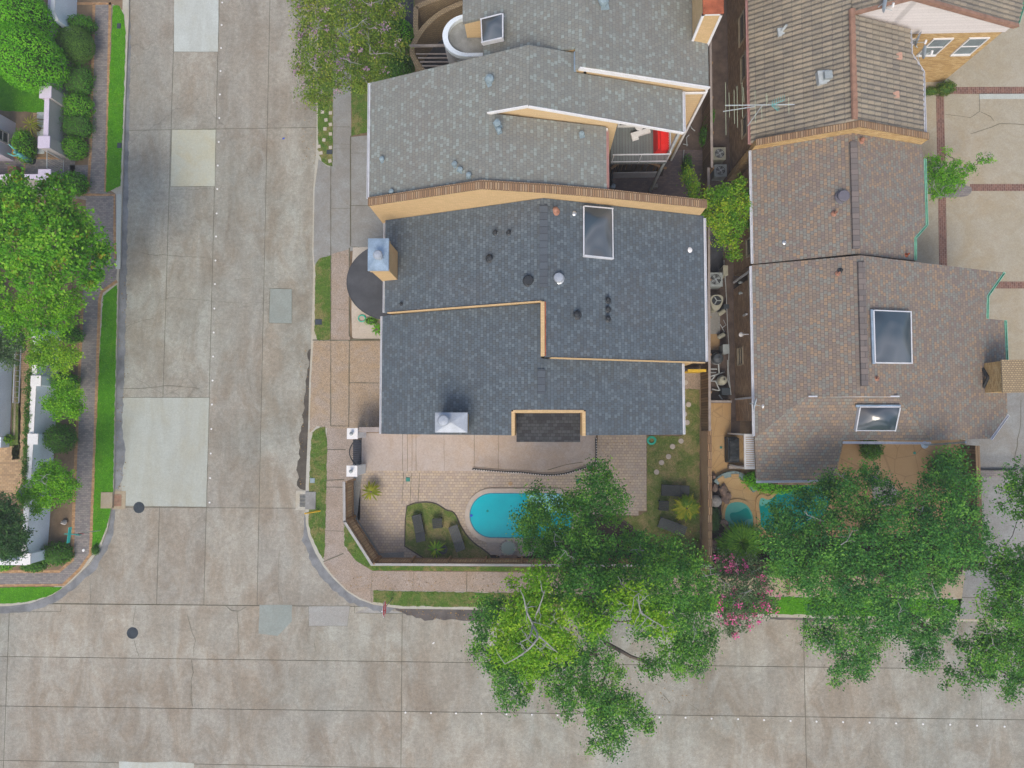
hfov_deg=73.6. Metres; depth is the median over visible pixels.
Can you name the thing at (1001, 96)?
court patch
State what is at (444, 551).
plant pot
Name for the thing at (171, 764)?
road patch
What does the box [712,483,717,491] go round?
boulder
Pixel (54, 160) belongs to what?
garden gate
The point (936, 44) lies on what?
window
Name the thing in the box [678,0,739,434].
alley floor
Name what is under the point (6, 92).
lawn
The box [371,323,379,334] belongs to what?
strap plant
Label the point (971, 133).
court cracks
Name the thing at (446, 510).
lawn edging
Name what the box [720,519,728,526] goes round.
boulder
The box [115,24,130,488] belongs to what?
gutter dirt
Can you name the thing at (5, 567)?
shrub
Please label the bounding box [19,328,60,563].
garden wall
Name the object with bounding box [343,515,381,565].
board fence
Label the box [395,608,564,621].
gutter dirt
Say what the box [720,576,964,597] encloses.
sidewalk
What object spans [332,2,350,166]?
sidewalk
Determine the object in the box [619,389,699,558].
lawn
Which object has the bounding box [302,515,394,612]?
curb
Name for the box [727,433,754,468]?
louvre screen
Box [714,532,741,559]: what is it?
ornamental grass
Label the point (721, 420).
tan patio
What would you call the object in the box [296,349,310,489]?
gutter dirt
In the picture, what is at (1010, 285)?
brick band
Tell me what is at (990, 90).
brick band
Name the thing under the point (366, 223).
driveway
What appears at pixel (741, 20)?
window
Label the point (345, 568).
sidewalk
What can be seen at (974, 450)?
garden wall
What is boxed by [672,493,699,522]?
cycad
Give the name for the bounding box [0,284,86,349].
lime tree
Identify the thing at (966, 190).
planting bed
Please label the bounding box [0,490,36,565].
conifer tree
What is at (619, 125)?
window
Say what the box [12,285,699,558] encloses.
grass
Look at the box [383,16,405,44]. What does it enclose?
shrub
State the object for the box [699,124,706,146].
climbing plant
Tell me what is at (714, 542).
boulder
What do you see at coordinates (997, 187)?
brick band
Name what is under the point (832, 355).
brick house
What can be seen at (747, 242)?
window
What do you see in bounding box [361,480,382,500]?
cycad
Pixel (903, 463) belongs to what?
brown patio
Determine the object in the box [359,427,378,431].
garden wall
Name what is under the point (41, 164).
gate path
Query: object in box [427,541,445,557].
cycad
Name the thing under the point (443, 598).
grass
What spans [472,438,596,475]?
balustrade
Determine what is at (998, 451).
court
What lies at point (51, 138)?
garden wall
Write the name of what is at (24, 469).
ivy
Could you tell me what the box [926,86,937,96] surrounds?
shrub
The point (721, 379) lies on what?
filter tank
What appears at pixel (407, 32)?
shrub
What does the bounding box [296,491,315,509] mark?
storm drain
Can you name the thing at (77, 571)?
path border
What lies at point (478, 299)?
townhouse
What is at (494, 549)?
pool deck
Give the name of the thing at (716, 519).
shrub
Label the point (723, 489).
boulder
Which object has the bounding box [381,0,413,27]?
slate path
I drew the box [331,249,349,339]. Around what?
sidewalk
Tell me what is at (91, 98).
path border
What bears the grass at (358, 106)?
on the bed at (744, 426)
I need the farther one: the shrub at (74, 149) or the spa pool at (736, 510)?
the shrub at (74, 149)
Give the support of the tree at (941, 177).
on the court at (985, 230)
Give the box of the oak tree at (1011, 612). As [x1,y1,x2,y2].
[937,454,1023,708]
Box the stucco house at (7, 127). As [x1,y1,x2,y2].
[0,114,15,447]
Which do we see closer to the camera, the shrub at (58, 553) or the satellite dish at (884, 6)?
the satellite dish at (884, 6)
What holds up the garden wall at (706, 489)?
on the bed at (744, 426)
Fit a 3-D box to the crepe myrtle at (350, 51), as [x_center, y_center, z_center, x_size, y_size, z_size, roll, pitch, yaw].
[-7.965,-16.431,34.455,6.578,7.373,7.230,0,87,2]
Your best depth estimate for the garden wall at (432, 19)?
36.38 m
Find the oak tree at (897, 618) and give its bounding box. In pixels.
[748,439,1001,690]
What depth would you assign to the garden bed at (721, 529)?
36.18 m
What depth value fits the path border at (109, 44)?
38.70 m
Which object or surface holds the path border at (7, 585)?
on the path at (103, 206)
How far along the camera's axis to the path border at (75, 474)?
37.50 m
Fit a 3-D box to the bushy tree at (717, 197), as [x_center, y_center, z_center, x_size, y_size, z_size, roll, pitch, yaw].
[10.238,-8.712,34.687,3.572,4.763,5.559,-42,86,0]
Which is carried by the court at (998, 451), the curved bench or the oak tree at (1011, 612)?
the oak tree at (1011, 612)
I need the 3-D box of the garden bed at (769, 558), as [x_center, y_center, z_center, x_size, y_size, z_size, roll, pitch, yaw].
[16.922,8.817,35.848,13.115,0.001,2.397,0,87,2]
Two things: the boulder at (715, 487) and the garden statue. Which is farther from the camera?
the garden statue
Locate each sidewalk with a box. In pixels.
[324,428,927,602]
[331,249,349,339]
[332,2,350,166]
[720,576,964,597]
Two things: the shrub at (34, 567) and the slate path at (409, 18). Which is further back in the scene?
the slate path at (409, 18)
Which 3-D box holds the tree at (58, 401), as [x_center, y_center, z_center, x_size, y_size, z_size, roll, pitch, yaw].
[-22.887,0.887,36.019,2.708,3.545,2.682,-44,86,-1]
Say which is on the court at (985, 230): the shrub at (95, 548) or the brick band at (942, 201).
the brick band at (942, 201)
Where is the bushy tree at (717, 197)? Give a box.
[676,163,753,261]
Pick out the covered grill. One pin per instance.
(731, 449)
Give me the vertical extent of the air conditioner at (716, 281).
0.882 m
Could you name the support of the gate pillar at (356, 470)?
on the yard slab at (381, 452)
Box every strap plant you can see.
[22,114,42,136]
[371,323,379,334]
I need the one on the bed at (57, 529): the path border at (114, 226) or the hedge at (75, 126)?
the hedge at (75, 126)
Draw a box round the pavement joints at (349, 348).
[313,136,980,597]
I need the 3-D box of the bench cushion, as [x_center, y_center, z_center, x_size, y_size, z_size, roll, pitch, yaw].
[6.080,-11.757,32.383,0.920,0.350,0.359,-16,87,1]
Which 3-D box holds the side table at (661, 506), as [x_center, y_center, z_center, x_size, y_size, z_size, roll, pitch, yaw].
[7.980,6.402,36.117,0.520,0.410,0.508,3,87,2]
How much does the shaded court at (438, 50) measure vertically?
0.001 m
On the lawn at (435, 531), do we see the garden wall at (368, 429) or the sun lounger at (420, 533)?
the sun lounger at (420, 533)
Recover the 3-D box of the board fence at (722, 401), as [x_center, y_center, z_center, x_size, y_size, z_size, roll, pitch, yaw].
[10.896,0.894,36.084,1.179,0.838,0.195,0,87,2]
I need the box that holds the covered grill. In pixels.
[725,437,739,461]
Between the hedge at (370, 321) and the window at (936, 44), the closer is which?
the window at (936, 44)
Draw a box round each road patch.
[119,761,193,767]
[121,398,208,506]
[171,129,215,186]
[174,0,218,51]
[259,605,291,635]
[269,289,291,322]
[308,606,349,625]
[356,608,399,612]
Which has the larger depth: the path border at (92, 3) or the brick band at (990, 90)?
the path border at (92, 3)
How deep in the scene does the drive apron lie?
38.21 m
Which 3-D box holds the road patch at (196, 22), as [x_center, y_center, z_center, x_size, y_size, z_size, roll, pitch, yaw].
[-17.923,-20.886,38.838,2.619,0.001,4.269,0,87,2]
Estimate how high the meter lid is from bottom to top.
0.050 m
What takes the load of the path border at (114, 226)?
on the path at (103, 206)
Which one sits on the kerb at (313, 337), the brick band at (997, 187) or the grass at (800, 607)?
the grass at (800, 607)
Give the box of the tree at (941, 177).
[923,145,997,203]
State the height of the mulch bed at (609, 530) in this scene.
0.001 m
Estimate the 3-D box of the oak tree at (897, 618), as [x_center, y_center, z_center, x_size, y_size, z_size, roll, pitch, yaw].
[16.057,8.261,31.191,10.296,9.517,10.405,-11,87,1]
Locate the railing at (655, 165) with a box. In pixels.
[609,164,666,174]
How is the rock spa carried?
on the pool deck
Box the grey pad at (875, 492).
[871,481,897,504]
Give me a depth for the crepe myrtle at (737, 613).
32.27 m
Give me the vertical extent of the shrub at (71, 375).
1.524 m
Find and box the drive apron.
[116,194,120,268]
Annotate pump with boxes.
[717,332,726,338]
[718,309,726,315]
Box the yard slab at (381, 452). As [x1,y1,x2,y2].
[362,433,595,475]
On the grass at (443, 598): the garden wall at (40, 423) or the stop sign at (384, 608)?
the stop sign at (384, 608)
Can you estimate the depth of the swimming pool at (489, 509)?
36.57 m
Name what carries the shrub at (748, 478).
on the tan patio at (721, 420)
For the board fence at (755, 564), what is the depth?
34.94 m
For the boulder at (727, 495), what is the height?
0.400 m
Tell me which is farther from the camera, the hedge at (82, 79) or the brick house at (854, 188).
the hedge at (82, 79)
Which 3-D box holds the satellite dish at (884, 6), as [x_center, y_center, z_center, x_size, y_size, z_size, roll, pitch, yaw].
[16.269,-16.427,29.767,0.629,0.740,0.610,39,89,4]
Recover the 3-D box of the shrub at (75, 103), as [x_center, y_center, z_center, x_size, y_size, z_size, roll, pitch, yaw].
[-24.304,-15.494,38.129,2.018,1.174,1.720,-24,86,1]
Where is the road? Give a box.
[0,0,1023,767]
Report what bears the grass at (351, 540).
on the bed at (744, 426)
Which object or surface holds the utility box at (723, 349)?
on the alley floor at (720, 79)
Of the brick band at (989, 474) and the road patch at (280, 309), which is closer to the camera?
the brick band at (989, 474)
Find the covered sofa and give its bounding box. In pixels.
[653,130,668,153]
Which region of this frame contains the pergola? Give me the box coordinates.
[409,44,447,69]
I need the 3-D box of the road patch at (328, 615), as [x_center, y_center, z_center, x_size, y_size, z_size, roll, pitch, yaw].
[-9.827,12.468,36.782,2.263,0.001,1.094,0,87,2]
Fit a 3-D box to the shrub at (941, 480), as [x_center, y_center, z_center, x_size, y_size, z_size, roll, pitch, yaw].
[22.404,4.517,35.093,1.723,1.662,1.781,-39,86,0]
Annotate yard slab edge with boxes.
[354,475,403,557]
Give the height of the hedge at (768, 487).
1.411 m
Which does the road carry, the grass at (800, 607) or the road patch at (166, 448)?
the road patch at (166, 448)
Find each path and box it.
[0,5,116,583]
[0,159,74,195]
[33,113,37,156]
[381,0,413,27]
[685,368,699,388]
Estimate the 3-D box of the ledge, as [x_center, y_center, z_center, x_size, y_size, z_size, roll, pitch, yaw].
[11.815,4.377,36.091,0.833,0.370,0.150,0,87,2]
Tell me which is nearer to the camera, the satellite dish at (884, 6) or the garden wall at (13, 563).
the satellite dish at (884, 6)
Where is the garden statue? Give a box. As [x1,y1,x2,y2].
[7,144,35,164]
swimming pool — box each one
[465,488,577,542]
[755,485,832,535]
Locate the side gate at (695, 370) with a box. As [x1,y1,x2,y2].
[685,369,705,372]
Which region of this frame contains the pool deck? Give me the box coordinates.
[486,542,538,555]
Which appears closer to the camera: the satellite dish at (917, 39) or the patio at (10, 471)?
the satellite dish at (917, 39)
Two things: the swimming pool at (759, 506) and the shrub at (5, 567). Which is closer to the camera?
the swimming pool at (759, 506)
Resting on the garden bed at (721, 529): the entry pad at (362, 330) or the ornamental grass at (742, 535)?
the ornamental grass at (742, 535)
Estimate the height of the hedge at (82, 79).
1.079 m
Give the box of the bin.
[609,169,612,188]
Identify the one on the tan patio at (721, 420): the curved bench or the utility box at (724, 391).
the curved bench
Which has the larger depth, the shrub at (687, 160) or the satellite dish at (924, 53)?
the shrub at (687, 160)
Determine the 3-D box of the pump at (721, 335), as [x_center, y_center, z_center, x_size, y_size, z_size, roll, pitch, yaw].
[11.173,-2.577,36.473,0.505,0.384,0.251,-27,86,1]
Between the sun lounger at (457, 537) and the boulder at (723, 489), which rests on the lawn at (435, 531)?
the sun lounger at (457, 537)
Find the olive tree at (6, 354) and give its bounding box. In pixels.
[0,325,29,371]
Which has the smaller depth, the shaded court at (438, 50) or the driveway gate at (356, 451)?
the driveway gate at (356, 451)
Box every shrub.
[0,0,60,41]
[0,18,72,94]
[0,565,15,571]
[3,434,13,444]
[8,127,37,165]
[19,561,47,572]
[38,541,74,566]
[42,423,79,453]
[48,373,80,389]
[55,25,95,64]
[56,326,84,343]
[60,91,95,118]
[60,135,90,160]
[61,170,91,196]
[90,543,99,555]
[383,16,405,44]
[383,49,413,77]
[398,21,413,47]
[681,153,692,172]
[712,507,721,532]
[742,472,758,484]
[755,568,788,578]
[858,440,884,461]
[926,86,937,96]
[929,455,969,490]
[935,79,956,96]
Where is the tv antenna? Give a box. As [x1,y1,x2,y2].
[723,82,794,127]
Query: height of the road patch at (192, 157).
0.001 m
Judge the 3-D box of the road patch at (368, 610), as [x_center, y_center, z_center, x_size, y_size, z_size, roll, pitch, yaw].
[-7.119,12.110,36.700,2.674,0.001,0.385,0,87,2]
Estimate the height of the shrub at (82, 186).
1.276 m
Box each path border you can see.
[0,302,83,572]
[0,584,62,586]
[34,157,59,159]
[62,280,116,585]
[77,2,111,4]
[78,193,116,259]
[87,4,94,191]
[104,3,110,191]
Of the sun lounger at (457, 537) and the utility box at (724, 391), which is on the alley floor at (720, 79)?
the utility box at (724, 391)
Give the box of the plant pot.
[438,545,446,554]
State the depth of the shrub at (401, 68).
37.18 m
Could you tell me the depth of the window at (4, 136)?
37.93 m
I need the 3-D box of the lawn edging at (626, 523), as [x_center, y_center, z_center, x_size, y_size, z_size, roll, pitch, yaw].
[5.782,7.726,36.305,4.276,0.086,1.018,33,89,3]
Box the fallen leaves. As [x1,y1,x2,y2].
[116,101,983,705]
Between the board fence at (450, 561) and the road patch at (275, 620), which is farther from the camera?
the road patch at (275, 620)
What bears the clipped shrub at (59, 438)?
on the bed at (57, 529)
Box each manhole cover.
[127,627,137,638]
[133,502,144,512]
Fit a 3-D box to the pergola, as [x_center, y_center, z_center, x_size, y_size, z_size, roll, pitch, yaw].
[-4.332,-17.033,35.724,2.076,0.290,1.305,0,87,2]
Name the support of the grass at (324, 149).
on the kerb at (313, 337)
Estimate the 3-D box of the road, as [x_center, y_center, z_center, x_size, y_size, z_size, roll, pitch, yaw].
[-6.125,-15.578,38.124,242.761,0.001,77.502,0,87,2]
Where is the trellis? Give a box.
[12,348,20,402]
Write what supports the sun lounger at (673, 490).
on the lawn at (691, 457)
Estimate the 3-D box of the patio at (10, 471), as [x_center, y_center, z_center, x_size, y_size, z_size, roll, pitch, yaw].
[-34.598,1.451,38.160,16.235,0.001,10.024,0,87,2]
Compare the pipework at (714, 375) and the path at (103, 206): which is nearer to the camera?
the pipework at (714, 375)
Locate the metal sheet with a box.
[613,172,656,177]
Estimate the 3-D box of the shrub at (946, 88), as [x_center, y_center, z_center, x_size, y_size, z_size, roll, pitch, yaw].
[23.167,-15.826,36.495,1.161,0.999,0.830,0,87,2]
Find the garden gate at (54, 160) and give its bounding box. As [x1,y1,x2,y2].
[46,151,63,172]
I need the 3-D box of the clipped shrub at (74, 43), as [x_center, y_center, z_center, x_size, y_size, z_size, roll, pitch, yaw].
[-24.203,-18.814,37.866,2.031,1.662,2.029,0,87,2]
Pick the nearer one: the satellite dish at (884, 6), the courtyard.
the satellite dish at (884, 6)
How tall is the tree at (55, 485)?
3.922 m
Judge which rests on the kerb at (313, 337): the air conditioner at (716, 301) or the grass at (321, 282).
the grass at (321, 282)
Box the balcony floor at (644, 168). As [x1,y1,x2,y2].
[609,165,663,175]
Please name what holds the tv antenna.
on the brick house at (820, 63)
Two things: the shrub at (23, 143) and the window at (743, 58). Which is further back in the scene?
the shrub at (23, 143)
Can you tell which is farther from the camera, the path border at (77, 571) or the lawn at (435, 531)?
the path border at (77, 571)
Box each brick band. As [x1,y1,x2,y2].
[936,95,946,265]
[950,87,1023,93]
[970,184,1023,190]
[981,471,1020,477]
[995,282,1023,288]
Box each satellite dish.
[750,398,763,409]
[878,0,894,12]
[912,31,926,47]
[917,45,932,62]
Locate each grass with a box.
[0,587,61,603]
[1,5,956,617]
[10,0,704,608]
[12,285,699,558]
[12,323,21,459]
[308,427,326,557]
[314,256,330,339]
[318,0,332,165]
[344,525,709,573]
[351,0,414,135]
[373,590,649,608]
[650,595,958,617]
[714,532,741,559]
[721,520,764,562]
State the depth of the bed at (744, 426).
36.49 m
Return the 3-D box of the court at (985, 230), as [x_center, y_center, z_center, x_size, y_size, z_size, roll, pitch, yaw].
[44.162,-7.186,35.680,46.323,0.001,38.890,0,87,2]
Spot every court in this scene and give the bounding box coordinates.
[422,39,448,68]
[915,12,1023,620]
[959,393,1023,618]
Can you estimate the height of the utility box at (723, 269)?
0.900 m
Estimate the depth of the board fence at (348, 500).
35.86 m
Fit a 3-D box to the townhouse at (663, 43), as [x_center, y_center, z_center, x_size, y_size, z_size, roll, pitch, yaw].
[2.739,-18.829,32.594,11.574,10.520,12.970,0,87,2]
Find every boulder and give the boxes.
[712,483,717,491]
[712,495,721,506]
[712,537,721,545]
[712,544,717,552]
[719,483,727,495]
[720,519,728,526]
[721,497,729,503]
[722,491,730,500]
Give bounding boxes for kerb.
[0,0,129,605]
[305,25,1003,621]
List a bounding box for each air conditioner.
[710,272,722,288]
[710,295,722,312]
[711,164,726,180]
[713,147,725,163]
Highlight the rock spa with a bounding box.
[499,539,517,559]
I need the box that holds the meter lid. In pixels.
[315,319,321,324]
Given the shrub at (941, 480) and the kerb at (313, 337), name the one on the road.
the kerb at (313, 337)
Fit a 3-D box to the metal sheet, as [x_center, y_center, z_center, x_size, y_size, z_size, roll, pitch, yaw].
[6.526,-11.274,36.926,2.467,0.800,0.030,-1,87,2]
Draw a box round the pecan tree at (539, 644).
[484,558,680,694]
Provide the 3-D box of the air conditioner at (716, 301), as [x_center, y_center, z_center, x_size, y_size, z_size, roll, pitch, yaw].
[10.800,-4.264,36.391,0.672,0.754,0.845,0,87,2]
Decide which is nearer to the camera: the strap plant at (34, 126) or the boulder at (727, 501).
the boulder at (727, 501)
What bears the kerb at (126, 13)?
on the road
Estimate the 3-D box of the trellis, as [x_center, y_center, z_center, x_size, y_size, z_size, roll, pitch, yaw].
[-27.308,-0.739,37.777,0.070,0.430,3.587,0,87,2]
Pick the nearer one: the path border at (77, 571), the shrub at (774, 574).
the shrub at (774, 574)
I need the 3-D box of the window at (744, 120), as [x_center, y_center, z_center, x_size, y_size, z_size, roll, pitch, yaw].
[11.663,-12.978,34.079,0.110,1.461,1.040,0,87,2]
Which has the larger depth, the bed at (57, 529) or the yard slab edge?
the bed at (57, 529)
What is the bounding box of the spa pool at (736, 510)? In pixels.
[722,499,755,531]
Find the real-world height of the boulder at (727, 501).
0.300 m
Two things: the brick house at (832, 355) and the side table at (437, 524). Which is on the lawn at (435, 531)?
the side table at (437, 524)
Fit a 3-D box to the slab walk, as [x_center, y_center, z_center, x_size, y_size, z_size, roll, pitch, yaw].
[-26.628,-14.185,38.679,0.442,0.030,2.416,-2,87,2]
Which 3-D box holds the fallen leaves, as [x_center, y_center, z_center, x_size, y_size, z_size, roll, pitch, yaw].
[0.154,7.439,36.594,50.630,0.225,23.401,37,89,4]
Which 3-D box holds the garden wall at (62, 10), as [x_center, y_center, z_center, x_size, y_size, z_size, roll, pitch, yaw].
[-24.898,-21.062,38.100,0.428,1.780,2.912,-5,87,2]
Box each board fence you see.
[343,478,355,521]
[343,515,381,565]
[372,555,711,566]
[700,168,711,430]
[702,40,713,174]
[711,399,731,402]
[712,560,979,569]
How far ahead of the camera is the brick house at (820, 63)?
31.47 m
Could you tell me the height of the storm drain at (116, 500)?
0.275 m
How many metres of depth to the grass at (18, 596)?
37.32 m
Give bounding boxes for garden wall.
[0,169,63,189]
[0,555,38,564]
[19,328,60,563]
[38,0,70,159]
[50,0,76,29]
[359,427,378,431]
[410,0,462,71]
[701,431,711,562]
[961,445,983,567]
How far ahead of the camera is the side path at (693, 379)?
36.59 m
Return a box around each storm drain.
[100,491,125,508]
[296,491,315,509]
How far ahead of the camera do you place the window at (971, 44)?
33.37 m
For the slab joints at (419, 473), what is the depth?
36.88 m
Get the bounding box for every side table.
[432,517,442,528]
[658,500,668,510]
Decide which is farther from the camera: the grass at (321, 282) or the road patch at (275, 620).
the grass at (321, 282)
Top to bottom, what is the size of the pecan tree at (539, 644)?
10.355 m
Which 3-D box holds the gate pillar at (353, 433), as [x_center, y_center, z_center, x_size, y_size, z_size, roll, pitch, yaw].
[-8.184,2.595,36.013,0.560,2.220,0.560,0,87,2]
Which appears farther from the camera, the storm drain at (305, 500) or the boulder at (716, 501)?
the storm drain at (305, 500)
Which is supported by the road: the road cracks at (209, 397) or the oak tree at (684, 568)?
the road cracks at (209, 397)
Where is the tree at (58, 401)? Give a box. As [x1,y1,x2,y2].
[38,376,87,425]
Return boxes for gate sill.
[353,440,360,464]
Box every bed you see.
[0,0,122,587]
[346,0,965,575]
[491,516,647,561]
[709,532,961,574]
[712,472,724,559]
[927,161,971,197]
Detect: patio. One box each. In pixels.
[0,321,31,494]
[707,403,961,540]
[825,439,961,529]
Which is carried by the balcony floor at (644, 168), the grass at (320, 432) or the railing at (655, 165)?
the railing at (655, 165)
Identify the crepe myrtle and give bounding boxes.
[286,0,413,120]
[706,548,784,640]
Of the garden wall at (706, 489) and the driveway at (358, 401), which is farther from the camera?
the driveway at (358, 401)
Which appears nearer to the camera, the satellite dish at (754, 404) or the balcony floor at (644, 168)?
the satellite dish at (754, 404)
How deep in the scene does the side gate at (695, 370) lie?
35.00 m
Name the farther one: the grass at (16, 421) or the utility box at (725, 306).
the grass at (16, 421)
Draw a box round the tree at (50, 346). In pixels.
[23,332,85,382]
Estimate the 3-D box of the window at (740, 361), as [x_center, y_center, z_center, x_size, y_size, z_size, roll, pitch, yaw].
[11.827,-1.439,35.470,0.110,0.861,0.940,0,87,2]
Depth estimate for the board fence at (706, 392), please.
35.32 m
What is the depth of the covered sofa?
31.96 m
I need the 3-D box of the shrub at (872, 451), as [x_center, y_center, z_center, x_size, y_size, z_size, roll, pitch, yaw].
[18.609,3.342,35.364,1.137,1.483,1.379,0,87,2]
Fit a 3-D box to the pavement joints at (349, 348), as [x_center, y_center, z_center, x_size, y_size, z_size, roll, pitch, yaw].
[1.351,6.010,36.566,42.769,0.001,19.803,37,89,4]
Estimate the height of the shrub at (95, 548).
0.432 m
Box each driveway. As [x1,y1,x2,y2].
[310,341,379,431]
[313,135,382,264]
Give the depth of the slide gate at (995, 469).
35.31 m
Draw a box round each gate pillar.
[346,464,365,476]
[347,428,365,438]
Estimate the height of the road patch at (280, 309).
0.001 m
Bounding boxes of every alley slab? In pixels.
[710,235,722,272]
[710,295,719,333]
[711,334,719,349]
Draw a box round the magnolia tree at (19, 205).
[0,163,116,302]
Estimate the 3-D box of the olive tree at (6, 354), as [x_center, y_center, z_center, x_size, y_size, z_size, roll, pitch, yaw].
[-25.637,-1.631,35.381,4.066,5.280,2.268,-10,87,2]
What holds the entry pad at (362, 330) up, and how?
on the bed at (744, 426)
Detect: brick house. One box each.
[727,0,1023,171]
[727,120,928,275]
[733,255,1023,484]
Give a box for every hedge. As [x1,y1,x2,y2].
[59,112,95,139]
[61,61,96,96]
[66,13,98,34]
[365,316,378,324]
[740,471,807,494]
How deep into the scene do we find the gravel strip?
37.90 m
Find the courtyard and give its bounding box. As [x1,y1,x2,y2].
[609,150,724,250]
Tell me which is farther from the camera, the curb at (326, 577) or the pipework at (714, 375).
the curb at (326, 577)
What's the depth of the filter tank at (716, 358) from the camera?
35.83 m
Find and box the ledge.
[727,465,743,468]
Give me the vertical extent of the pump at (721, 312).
0.384 m
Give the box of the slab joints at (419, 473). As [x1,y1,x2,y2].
[402,434,582,498]
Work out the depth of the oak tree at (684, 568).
29.78 m
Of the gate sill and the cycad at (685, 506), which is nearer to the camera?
the cycad at (685, 506)
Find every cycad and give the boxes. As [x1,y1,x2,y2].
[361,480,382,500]
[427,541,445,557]
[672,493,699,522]
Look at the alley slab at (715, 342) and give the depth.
36.66 m
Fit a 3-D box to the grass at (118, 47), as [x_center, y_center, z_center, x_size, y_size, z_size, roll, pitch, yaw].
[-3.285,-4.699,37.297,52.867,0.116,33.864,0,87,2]
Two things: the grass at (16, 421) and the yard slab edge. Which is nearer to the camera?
the yard slab edge
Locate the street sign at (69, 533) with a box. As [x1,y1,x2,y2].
[65,527,100,542]
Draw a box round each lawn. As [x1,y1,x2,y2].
[0,69,43,112]
[405,503,490,557]
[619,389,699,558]
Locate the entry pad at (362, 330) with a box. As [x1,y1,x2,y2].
[351,247,379,338]
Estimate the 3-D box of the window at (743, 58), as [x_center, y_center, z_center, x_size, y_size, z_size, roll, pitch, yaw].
[11.663,-16.024,34.239,0.110,1.461,1.340,0,87,2]
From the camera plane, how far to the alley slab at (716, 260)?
36.90 m
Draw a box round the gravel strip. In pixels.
[13,333,16,434]
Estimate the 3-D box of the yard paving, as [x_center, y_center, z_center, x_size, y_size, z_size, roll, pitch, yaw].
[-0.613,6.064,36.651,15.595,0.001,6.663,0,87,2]
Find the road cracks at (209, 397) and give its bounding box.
[49,129,982,719]
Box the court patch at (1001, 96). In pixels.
[979,94,1023,98]
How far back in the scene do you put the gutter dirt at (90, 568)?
37.40 m
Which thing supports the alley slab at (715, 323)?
on the alley floor at (720, 79)
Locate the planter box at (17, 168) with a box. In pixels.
[8,166,21,173]
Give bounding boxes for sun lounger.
[412,514,425,542]
[448,524,464,551]
[657,517,686,535]
[661,484,689,496]
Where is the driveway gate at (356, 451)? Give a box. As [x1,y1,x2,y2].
[349,438,361,464]
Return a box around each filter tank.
[711,353,722,364]
[716,375,726,384]
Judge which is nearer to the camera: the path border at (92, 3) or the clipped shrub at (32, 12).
the clipped shrub at (32, 12)
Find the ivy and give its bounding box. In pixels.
[18,368,32,507]
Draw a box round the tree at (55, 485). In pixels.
[12,455,82,520]
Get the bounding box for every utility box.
[719,265,727,277]
[719,344,728,354]
[719,388,729,394]
[721,304,728,309]
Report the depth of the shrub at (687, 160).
36.72 m
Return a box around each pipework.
[711,364,724,399]
[720,264,730,392]
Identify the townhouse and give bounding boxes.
[346,180,707,441]
[366,45,685,198]
[442,0,723,160]
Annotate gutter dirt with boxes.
[0,510,114,613]
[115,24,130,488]
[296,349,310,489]
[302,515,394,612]
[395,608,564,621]
[770,617,848,622]
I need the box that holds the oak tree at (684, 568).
[461,455,728,764]
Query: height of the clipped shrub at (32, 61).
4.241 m
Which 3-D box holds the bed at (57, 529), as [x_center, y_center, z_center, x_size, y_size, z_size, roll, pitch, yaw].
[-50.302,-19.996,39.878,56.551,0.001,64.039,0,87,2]
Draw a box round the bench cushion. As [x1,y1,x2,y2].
[630,129,650,141]
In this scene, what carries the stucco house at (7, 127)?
on the bed at (57, 529)
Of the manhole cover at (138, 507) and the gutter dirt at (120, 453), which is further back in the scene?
the gutter dirt at (120, 453)
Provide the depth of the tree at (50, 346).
34.55 m
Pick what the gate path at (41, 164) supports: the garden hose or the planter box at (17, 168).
the planter box at (17, 168)
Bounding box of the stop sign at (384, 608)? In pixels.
[381,599,391,617]
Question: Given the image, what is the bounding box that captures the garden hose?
[647,436,655,444]
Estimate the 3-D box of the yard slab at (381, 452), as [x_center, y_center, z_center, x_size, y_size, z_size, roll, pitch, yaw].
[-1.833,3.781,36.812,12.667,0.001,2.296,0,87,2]
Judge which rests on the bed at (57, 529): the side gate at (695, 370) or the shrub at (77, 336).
the shrub at (77, 336)
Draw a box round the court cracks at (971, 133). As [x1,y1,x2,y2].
[946,96,1023,553]
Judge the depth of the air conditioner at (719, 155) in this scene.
36.45 m
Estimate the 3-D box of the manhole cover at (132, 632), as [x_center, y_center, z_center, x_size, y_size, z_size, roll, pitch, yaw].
[-20.588,13.508,37.125,0.620,0.036,0.620,0,87,2]
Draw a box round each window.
[0,129,9,144]
[617,124,634,127]
[737,346,743,365]
[738,6,745,47]
[740,49,745,83]
[741,112,746,139]
[745,237,749,257]
[916,38,953,56]
[950,37,989,55]
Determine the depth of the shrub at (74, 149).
37.91 m
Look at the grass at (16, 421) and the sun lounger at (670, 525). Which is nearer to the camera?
the sun lounger at (670, 525)
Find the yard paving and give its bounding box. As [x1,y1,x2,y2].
[357,435,645,557]
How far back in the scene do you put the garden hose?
36.44 m
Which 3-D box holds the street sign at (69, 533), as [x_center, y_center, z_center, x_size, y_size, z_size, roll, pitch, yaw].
[-22.494,7.749,36.080,0.605,2.652,0.582,-39,86,0]
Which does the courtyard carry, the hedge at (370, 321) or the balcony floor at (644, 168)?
the balcony floor at (644, 168)
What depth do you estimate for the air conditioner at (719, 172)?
36.46 m
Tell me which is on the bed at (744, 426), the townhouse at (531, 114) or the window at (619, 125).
the townhouse at (531, 114)
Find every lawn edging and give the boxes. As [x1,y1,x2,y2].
[404,502,490,557]
[595,515,648,553]
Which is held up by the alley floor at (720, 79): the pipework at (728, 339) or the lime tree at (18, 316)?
the pipework at (728, 339)
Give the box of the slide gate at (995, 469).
[981,469,1022,470]
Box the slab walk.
[37,112,44,153]
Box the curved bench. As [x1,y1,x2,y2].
[713,471,756,491]
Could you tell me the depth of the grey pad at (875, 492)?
35.92 m

